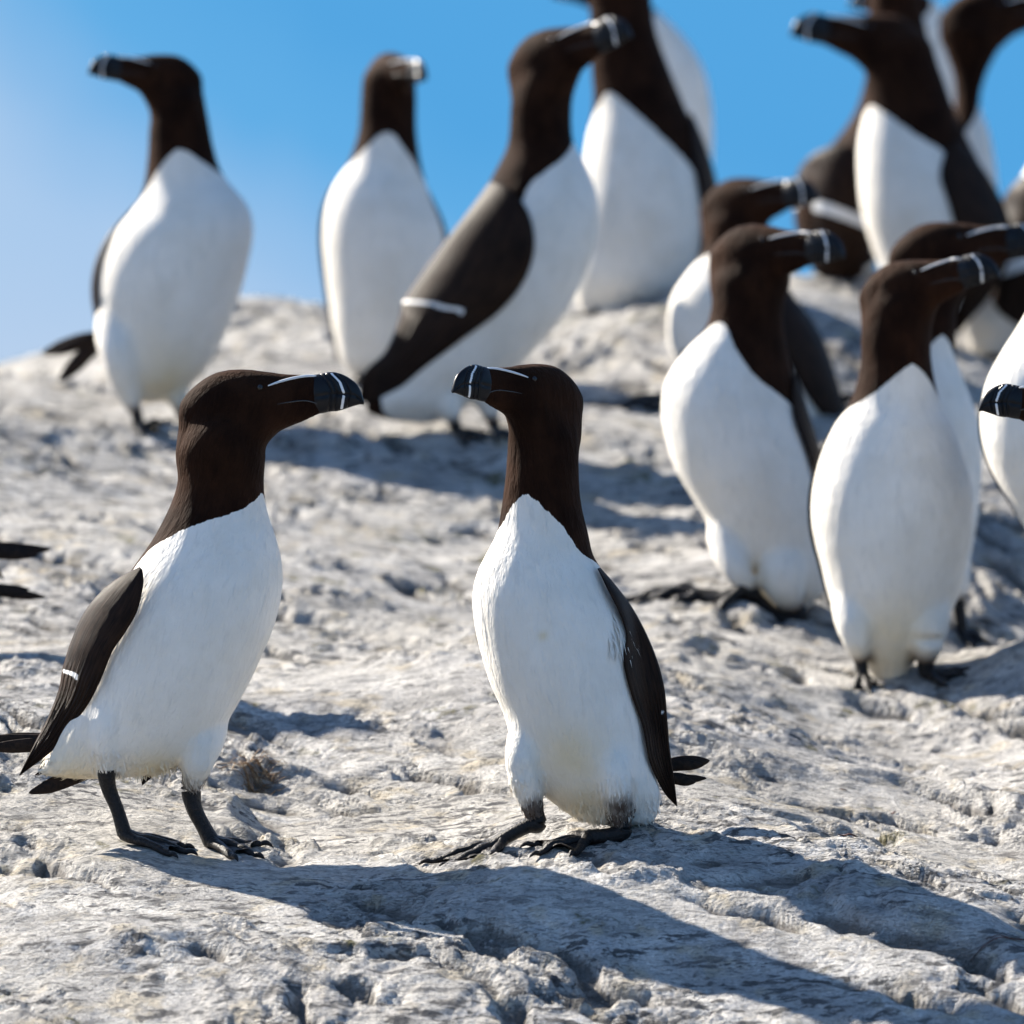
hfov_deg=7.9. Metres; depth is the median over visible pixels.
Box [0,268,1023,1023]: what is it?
rock ground
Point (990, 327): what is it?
razorbill
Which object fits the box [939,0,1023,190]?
razorbill
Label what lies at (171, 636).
razorbill
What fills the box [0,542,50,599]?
razorbill
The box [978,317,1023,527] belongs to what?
razorbill
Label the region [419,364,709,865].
razorbill
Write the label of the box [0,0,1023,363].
sky
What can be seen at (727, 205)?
razorbill
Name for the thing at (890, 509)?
razorbill
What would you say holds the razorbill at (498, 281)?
on the rock ground at (744, 882)
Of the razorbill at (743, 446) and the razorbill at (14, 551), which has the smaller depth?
the razorbill at (14, 551)
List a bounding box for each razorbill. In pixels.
[0,369,363,860]
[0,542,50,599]
[42,54,252,436]
[319,52,447,384]
[360,16,631,447]
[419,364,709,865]
[563,0,712,161]
[573,0,716,317]
[586,177,852,416]
[625,224,844,623]
[790,13,1010,333]
[794,0,927,286]
[808,254,999,694]
[848,0,954,106]
[888,222,1023,647]
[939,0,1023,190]
[963,173,1023,361]
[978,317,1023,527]
[979,384,1023,420]
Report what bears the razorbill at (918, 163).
on the rock ground at (744, 882)
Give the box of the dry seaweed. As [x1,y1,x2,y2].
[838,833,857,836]
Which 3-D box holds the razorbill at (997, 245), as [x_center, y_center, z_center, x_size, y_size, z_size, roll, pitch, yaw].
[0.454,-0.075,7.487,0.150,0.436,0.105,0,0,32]
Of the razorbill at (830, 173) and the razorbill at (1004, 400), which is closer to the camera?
the razorbill at (1004, 400)
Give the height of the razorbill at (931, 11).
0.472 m
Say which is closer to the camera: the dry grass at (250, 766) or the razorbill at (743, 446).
the dry grass at (250, 766)
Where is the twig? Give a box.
[970,934,1023,960]
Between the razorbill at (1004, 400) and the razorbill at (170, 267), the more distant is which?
the razorbill at (170, 267)
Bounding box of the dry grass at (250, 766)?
[214,749,287,794]
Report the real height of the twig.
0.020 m
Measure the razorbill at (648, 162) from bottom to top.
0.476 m
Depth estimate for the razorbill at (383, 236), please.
8.66 m
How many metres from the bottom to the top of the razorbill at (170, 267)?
0.424 m
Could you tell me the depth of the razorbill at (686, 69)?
10.27 m

